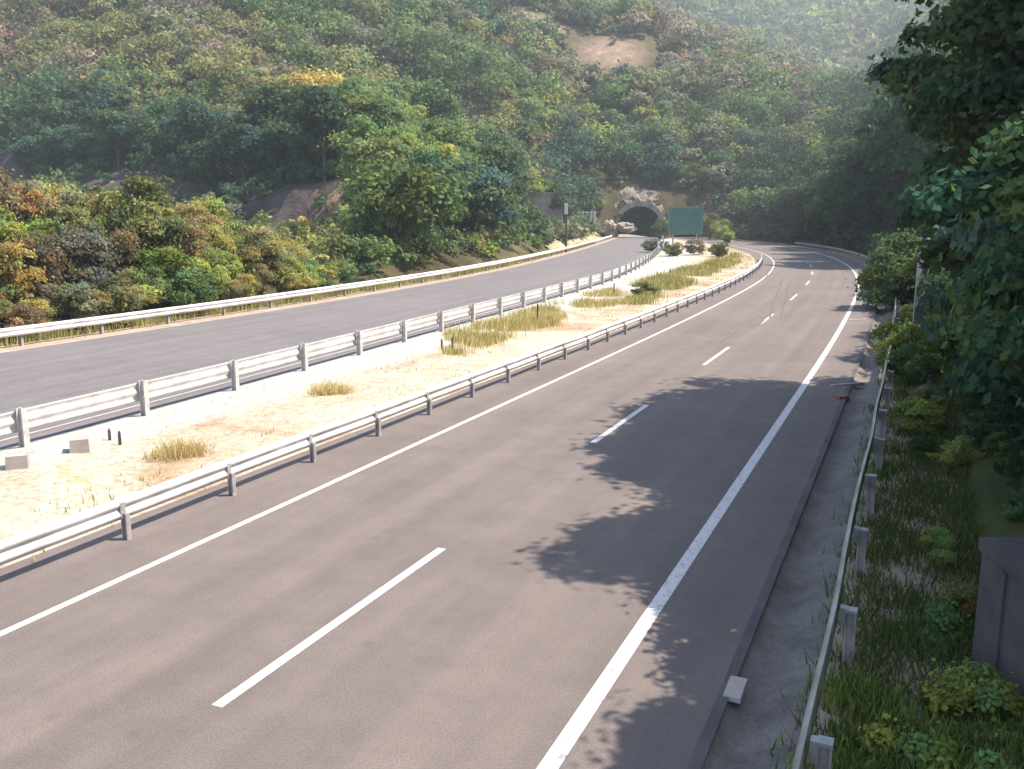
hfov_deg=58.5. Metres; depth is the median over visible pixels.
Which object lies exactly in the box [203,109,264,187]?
tree
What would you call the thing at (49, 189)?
bush
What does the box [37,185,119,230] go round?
bush
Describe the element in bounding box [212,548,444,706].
road marking
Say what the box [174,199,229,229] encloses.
bush
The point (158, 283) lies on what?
bush
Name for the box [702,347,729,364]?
road marking
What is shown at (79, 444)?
concrete footing
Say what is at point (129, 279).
bush
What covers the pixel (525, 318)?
tall grass
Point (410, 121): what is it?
tree
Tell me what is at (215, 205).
bush
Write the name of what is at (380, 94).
tree
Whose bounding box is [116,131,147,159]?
tree
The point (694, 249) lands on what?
shrub
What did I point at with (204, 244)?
bush
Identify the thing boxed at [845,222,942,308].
bush
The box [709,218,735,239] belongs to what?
bush
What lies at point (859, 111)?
tree
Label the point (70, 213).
bush
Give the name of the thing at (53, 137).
tree
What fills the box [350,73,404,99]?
tree
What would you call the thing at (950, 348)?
shrub
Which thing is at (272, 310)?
road marking
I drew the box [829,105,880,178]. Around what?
tree
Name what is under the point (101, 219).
bush
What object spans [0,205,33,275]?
bush
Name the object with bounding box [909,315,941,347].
shrub
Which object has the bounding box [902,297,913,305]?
shrub
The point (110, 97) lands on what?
tree
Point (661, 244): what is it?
chevron board
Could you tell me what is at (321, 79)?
tree
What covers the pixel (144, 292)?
bush
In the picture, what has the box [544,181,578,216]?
tree
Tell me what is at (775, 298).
tar seam
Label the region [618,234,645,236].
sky
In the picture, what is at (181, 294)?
bush
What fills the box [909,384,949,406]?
shrub
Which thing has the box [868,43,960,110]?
tree
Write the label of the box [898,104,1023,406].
tree
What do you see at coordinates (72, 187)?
bush
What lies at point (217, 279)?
bush
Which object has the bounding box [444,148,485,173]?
tree
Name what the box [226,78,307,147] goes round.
tree
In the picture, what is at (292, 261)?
bush
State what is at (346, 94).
tree
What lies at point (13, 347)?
verge
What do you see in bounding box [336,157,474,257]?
tree
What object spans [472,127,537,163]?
tree
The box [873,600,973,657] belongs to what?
shrub
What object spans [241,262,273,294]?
bush
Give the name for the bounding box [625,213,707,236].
tunnel portal
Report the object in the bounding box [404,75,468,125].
tree
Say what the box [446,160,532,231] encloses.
tree
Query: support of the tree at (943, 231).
on the terrain at (286, 202)
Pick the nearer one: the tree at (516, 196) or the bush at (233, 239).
the bush at (233, 239)
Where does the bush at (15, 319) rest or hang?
on the terrain at (286, 202)
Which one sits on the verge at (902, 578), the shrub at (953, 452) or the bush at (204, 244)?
the shrub at (953, 452)
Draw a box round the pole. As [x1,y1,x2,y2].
[564,203,567,251]
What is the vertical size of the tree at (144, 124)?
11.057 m
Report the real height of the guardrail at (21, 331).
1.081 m
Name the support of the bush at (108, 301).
on the terrain at (286, 202)
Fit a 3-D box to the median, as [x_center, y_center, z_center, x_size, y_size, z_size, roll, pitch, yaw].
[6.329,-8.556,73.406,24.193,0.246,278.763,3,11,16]
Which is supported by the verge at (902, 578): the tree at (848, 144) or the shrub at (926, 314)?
the shrub at (926, 314)
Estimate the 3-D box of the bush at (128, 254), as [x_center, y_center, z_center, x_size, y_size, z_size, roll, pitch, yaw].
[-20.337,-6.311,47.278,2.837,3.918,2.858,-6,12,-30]
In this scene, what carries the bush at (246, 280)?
on the terrain at (286, 202)
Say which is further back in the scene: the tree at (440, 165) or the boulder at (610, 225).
the boulder at (610, 225)
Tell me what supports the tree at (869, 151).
on the terrain at (286, 202)
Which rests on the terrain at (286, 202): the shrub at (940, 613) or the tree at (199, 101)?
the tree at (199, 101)
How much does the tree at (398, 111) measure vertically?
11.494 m
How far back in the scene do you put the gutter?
12.16 m
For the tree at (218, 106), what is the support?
on the terrain at (286, 202)
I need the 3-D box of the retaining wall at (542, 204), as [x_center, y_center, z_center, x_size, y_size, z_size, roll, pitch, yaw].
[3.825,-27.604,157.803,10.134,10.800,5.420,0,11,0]
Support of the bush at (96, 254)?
on the terrain at (286, 202)
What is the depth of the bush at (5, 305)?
38.46 m
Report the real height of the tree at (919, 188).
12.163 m
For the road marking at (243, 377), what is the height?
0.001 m
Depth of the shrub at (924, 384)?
24.89 m
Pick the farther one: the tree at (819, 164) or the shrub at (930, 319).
the tree at (819, 164)
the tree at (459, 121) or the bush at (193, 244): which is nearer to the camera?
the bush at (193, 244)
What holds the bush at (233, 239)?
on the terrain at (286, 202)
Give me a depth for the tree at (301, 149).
118.69 m
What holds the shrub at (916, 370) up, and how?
on the verge at (902, 578)
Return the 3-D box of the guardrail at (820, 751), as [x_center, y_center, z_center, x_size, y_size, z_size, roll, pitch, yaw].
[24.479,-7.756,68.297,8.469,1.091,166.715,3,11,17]
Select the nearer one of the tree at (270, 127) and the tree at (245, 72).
the tree at (270, 127)
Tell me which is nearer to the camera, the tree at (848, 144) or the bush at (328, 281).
the bush at (328, 281)
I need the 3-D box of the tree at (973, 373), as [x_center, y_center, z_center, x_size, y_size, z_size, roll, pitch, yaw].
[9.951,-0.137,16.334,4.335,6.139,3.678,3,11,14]
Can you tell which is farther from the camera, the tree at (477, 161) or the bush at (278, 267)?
the tree at (477, 161)
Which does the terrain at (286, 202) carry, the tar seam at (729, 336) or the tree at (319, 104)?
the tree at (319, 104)
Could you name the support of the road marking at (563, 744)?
on the road at (496, 631)
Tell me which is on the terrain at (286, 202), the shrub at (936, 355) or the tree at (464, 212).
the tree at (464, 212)
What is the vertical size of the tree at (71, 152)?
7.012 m
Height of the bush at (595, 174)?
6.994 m
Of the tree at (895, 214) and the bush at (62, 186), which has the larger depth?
the tree at (895, 214)
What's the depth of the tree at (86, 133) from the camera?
155.46 m
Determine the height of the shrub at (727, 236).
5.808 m
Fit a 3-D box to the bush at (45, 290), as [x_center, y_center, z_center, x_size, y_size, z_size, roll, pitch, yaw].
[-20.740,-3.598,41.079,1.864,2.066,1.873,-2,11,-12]
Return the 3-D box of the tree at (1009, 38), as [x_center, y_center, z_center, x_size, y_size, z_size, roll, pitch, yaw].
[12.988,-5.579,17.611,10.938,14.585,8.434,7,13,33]
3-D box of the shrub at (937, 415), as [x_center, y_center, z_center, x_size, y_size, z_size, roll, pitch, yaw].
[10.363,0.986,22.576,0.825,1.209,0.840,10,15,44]
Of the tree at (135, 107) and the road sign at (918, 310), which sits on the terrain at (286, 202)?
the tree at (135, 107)
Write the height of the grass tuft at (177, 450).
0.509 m
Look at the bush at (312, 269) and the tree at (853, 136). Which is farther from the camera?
the tree at (853, 136)
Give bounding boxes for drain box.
[834,395,850,400]
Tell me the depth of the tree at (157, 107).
153.84 m
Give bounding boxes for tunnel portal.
[614,184,665,236]
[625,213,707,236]
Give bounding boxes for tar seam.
[720,328,740,343]
[769,276,782,317]
[780,279,790,316]
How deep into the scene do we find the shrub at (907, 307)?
43.16 m
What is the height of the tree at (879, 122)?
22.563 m
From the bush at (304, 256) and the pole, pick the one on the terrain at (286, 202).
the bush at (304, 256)
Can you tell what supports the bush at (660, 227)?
on the terrain at (286, 202)
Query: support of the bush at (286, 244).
on the terrain at (286, 202)
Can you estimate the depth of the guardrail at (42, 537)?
17.95 m
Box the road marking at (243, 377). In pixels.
[0,280,599,440]
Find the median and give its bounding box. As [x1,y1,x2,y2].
[0,238,754,567]
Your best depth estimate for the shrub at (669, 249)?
112.48 m
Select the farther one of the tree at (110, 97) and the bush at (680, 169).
the bush at (680, 169)
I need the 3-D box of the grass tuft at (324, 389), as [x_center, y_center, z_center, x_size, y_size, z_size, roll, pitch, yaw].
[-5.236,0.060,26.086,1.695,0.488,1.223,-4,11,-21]
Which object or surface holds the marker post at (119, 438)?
on the median
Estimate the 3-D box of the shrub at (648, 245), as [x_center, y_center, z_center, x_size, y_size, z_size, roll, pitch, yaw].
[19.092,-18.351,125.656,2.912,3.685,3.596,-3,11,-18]
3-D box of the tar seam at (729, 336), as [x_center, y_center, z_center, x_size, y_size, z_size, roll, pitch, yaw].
[9.371,-2.100,39.179,0.138,0.001,5.341,4,11,22]
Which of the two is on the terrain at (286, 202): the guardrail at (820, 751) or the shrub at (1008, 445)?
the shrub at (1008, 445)
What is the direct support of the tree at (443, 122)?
on the terrain at (286, 202)
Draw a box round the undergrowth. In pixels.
[0,0,1023,508]
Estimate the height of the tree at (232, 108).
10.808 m
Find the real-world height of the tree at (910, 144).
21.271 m
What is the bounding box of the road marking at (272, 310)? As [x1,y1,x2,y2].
[0,239,613,352]
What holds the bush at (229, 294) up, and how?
on the terrain at (286, 202)
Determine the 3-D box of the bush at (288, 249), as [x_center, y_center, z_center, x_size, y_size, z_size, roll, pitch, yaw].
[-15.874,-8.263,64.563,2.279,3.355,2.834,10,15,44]
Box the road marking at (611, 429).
[590,405,648,442]
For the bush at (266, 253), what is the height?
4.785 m
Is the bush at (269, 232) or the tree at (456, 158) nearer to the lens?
the bush at (269, 232)
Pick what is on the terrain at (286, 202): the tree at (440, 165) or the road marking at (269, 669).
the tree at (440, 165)
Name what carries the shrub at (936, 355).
on the verge at (902, 578)
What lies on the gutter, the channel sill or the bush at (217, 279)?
the channel sill
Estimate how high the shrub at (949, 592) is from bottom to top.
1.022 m
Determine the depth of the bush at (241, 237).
56.12 m
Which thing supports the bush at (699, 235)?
on the terrain at (286, 202)
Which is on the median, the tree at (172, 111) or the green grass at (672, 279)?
the green grass at (672, 279)
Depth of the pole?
125.12 m
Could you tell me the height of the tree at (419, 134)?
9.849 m
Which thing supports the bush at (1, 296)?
on the terrain at (286, 202)
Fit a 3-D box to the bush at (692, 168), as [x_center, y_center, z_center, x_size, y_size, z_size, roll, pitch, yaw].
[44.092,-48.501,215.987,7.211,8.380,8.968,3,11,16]
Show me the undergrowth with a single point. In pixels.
(340, 242)
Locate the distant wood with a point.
(772, 70)
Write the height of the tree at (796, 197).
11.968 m
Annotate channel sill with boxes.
[830,382,865,386]
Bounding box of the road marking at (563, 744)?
[536,237,858,768]
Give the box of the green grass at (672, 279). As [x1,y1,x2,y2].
[619,251,749,307]
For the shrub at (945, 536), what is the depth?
14.05 m
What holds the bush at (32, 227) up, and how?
on the terrain at (286, 202)
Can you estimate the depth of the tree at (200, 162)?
133.46 m
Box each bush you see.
[0,166,62,233]
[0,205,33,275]
[0,236,54,300]
[0,292,5,323]
[0,299,20,320]
[0,302,49,341]
[10,230,83,286]
[15,298,56,324]
[17,178,82,226]
[18,217,65,237]
[28,228,51,246]
[31,282,70,314]
[37,181,76,191]
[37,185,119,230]
[40,204,107,237]
[47,223,146,288]
[52,279,104,319]
[59,180,85,193]
[70,210,118,237]
[85,165,203,264]
[87,273,143,327]
[103,228,143,270]
[105,268,141,286]
[127,242,190,278]
[128,284,161,309]
[130,264,174,305]
[156,218,222,277]
[160,267,223,316]
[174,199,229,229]
[174,248,235,299]
[182,237,213,252]
[186,194,242,237]
[199,221,239,253]
[210,247,249,277]
[211,227,240,249]
[218,279,245,299]
[226,273,262,304]
[229,221,253,241]
[231,229,288,283]
[233,235,271,266]
[239,226,285,249]
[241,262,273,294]
[268,260,290,279]
[272,237,292,248]
[276,265,318,299]
[277,247,304,275]
[282,246,300,251]
[283,255,309,281]
[284,248,305,260]
[300,259,319,266]
[304,263,318,274]
[305,269,325,288]
[314,264,339,280]
[318,273,332,287]
[330,280,347,293]
[339,274,358,290]
[581,167,607,188]
[601,157,624,177]
[621,154,644,174]
[639,157,661,179]
[650,217,671,238]
[659,161,685,180]
[685,162,712,185]
[688,223,705,237]
[702,212,720,238]
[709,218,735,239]
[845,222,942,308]
[867,317,950,365]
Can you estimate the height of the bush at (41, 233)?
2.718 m
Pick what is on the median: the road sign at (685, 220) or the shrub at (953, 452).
the road sign at (685, 220)
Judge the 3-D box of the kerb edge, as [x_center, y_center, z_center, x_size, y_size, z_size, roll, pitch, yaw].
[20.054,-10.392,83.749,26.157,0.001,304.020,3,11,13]
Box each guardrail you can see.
[0,235,611,345]
[0,235,663,446]
[0,255,762,565]
[792,242,900,768]
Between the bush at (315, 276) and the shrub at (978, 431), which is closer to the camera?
the shrub at (978, 431)
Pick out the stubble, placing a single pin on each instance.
(112, 499)
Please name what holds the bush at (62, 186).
on the terrain at (286, 202)
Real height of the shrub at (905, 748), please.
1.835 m
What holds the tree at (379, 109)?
on the terrain at (286, 202)
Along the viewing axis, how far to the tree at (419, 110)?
148.97 m
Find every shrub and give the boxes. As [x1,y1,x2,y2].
[630,280,661,295]
[639,238,660,251]
[660,242,683,255]
[681,237,707,254]
[705,241,729,256]
[712,225,735,242]
[843,713,1006,768]
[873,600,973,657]
[878,340,943,386]
[887,394,949,433]
[897,303,913,320]
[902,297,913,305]
[905,352,945,375]
[906,436,937,460]
[906,656,1023,745]
[909,312,936,324]
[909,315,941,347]
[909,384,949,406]
[912,383,937,395]
[916,381,938,392]
[920,525,959,550]
[921,401,947,424]
[925,433,991,467]
[926,549,959,570]
[931,579,977,620]
[937,373,965,396]
[942,335,962,352]
[957,341,981,361]
[960,409,1023,448]
[980,430,1023,458]
[996,450,1023,475]
[1001,501,1023,519]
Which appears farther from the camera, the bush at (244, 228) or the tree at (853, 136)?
the tree at (853, 136)
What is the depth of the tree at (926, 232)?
73.97 m
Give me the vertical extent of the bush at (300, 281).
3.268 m
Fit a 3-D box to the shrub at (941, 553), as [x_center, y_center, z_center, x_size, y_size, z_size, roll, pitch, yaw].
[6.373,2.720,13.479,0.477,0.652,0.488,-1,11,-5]
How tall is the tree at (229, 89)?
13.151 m
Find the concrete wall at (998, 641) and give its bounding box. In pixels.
[971,537,1023,695]
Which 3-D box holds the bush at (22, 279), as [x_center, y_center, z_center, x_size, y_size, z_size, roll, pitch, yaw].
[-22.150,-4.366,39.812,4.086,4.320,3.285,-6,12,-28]
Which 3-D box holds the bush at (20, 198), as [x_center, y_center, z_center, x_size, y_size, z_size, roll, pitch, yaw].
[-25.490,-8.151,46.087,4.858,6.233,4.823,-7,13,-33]
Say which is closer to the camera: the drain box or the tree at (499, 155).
the drain box
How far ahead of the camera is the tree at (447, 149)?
96.30 m
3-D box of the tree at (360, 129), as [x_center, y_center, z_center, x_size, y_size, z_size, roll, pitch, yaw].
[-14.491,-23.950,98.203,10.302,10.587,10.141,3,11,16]
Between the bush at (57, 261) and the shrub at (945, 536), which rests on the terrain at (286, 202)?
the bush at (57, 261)
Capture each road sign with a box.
[668,207,703,245]
[912,252,928,324]
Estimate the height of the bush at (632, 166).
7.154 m
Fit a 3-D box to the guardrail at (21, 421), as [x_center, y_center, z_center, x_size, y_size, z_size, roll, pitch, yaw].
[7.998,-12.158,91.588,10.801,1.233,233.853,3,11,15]
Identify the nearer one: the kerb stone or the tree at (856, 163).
the kerb stone
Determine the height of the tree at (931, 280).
4.743 m
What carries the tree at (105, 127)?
on the terrain at (286, 202)
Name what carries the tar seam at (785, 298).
on the road at (496, 631)
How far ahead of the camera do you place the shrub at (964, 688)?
9.15 m
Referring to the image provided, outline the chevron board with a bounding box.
[657,241,669,253]
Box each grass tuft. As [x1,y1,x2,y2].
[142,432,215,463]
[304,377,357,396]
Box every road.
[0,235,874,768]
[0,237,658,448]
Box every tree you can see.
[0,130,65,170]
[40,119,79,166]
[56,135,87,166]
[70,122,113,170]
[84,81,137,157]
[89,105,132,169]
[110,110,145,160]
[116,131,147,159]
[121,111,181,168]
[130,104,147,115]
[132,90,180,118]
[150,94,230,147]
[157,105,188,158]
[164,139,236,192]
[170,95,216,118]
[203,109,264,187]
[207,98,237,116]
[210,75,270,105]
[214,103,242,123]
[216,86,277,108]
[224,66,277,91]
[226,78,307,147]
[227,121,293,165]
[259,115,303,149]
[268,81,356,181]
[271,68,316,89]
[283,122,342,166]
[297,65,349,89]
[317,78,376,132]
[317,109,421,175]
[336,77,400,103]
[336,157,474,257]
[339,95,408,130]
[340,131,406,182]
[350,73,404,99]
[373,96,412,132]
[388,96,431,123]
[397,104,420,128]
[401,143,479,231]
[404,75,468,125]
[405,123,424,131]
[405,128,435,152]
[406,128,442,146]
[407,140,463,163]
[413,119,445,128]
[415,141,463,176]
[417,114,469,133]
[427,122,480,152]
[428,175,472,230]
[434,112,467,129]
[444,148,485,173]
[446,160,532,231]
[453,140,491,170]
[470,140,535,192]
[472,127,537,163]
[475,195,520,230]
[491,143,533,169]
[496,174,522,209]
[518,171,549,199]
[531,178,553,188]
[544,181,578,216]
[771,179,823,237]
[791,140,846,180]
[793,166,828,211]
[802,165,858,230]
[817,133,862,177]
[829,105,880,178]
[836,104,878,139]
[840,132,856,142]
[843,89,898,172]
[858,54,984,184]
[864,0,1023,398]
[864,93,906,183]
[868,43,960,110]
[882,190,912,225]
[898,0,1023,203]
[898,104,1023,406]
[903,150,937,197]
[906,268,964,317]
[909,171,1023,364]
[913,213,939,242]
[917,223,979,270]
[934,230,1023,397]
[939,222,1023,404]
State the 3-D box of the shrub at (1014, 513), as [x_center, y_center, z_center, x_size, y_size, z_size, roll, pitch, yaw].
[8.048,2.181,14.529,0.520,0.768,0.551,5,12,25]
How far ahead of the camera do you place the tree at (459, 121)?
160.40 m
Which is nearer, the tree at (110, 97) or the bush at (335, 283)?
the bush at (335, 283)
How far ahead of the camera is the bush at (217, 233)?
53.32 m
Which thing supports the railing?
on the terrain at (286, 202)
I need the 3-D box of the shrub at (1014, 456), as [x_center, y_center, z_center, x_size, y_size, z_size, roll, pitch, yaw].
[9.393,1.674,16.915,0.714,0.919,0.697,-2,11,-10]
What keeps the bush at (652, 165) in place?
on the terrain at (286, 202)
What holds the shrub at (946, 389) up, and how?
on the terrain at (286, 202)
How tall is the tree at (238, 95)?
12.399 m
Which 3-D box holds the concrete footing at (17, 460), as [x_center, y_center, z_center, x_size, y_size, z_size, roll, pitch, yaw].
[-9.834,1.624,18.187,0.420,0.500,0.420,-4,11,-23]
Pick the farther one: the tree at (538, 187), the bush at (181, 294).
the tree at (538, 187)
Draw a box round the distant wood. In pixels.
[0,0,960,230]
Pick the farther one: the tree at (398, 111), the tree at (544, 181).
the tree at (544, 181)
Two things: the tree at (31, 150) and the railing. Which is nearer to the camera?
the tree at (31, 150)
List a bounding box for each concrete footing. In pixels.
[5,451,29,470]
[69,435,89,453]
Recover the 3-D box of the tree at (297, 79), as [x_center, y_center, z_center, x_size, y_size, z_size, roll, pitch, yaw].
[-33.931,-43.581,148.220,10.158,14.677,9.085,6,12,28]
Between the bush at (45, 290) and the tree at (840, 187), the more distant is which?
the tree at (840, 187)
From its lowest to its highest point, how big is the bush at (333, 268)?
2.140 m
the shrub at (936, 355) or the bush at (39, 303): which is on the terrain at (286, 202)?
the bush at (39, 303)
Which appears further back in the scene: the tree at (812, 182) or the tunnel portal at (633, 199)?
the tunnel portal at (633, 199)
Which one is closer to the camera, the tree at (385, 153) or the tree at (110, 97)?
the tree at (385, 153)
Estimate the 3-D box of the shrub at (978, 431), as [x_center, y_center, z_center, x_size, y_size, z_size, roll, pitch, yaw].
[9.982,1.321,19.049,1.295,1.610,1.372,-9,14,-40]
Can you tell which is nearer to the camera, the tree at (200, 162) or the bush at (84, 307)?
the bush at (84, 307)
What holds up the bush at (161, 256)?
on the terrain at (286, 202)
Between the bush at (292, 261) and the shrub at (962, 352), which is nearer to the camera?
the shrub at (962, 352)
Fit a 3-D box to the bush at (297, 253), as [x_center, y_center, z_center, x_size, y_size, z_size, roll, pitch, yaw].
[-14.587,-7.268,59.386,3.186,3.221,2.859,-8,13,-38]
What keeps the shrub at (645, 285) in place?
on the median
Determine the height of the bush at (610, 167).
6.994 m
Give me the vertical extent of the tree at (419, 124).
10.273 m
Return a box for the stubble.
[0,244,754,561]
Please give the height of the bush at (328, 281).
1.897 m
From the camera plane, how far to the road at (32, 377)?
37.96 m
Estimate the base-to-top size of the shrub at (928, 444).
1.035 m
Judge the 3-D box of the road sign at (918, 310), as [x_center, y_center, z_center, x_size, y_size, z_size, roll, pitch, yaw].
[16.070,-2.830,36.135,0.675,4.756,0.140,-6,12,-28]
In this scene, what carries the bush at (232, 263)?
on the terrain at (286, 202)
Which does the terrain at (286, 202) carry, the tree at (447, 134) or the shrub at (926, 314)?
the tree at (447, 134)
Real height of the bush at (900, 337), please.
3.091 m
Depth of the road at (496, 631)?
13.10 m
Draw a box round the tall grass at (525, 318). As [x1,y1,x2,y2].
[437,285,627,355]
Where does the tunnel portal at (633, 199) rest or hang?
on the terrain at (286, 202)
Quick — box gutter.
[701,237,891,768]
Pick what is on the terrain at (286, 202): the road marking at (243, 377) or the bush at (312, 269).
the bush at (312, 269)
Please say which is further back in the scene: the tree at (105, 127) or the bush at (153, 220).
the tree at (105, 127)
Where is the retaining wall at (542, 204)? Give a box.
[516,192,562,223]
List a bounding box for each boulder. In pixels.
[600,219,616,235]
[617,222,637,233]
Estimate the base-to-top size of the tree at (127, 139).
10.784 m
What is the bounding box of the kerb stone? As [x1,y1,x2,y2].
[723,675,747,703]
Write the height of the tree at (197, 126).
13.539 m
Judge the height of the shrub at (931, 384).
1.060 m
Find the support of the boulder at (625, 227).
on the terrain at (286, 202)
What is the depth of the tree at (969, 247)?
19.23 m
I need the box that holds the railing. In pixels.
[574,211,595,222]
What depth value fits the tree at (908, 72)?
22.92 m
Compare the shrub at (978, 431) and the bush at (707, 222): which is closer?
the shrub at (978, 431)
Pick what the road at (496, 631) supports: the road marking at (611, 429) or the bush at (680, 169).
the road marking at (611, 429)
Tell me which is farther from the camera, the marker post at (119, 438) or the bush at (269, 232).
the bush at (269, 232)
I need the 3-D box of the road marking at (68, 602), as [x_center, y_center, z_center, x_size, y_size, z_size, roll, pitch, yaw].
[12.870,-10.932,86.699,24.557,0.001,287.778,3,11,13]
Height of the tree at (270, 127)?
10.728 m
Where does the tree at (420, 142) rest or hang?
on the terrain at (286, 202)
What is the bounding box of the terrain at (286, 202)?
[0,0,1023,768]
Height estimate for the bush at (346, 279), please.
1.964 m
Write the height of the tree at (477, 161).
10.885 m
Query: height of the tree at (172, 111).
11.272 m
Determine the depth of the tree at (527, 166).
162.81 m
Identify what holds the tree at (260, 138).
on the terrain at (286, 202)
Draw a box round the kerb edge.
[687,237,876,768]
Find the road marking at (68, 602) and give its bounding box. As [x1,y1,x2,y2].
[0,238,774,635]
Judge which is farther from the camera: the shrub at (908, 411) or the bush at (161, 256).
the bush at (161, 256)
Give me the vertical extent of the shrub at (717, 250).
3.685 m
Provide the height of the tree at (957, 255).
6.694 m
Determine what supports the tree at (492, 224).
on the terrain at (286, 202)
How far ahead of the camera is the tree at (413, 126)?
128.19 m
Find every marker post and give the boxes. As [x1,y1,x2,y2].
[108,428,110,439]
[118,430,121,444]
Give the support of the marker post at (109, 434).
on the median
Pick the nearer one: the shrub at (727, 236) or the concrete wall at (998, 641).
the concrete wall at (998, 641)
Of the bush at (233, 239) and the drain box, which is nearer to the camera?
the drain box
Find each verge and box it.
[0,237,619,351]
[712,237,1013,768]
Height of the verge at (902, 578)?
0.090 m
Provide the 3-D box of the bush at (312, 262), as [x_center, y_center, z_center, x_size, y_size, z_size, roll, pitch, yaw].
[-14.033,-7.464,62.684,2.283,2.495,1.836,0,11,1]

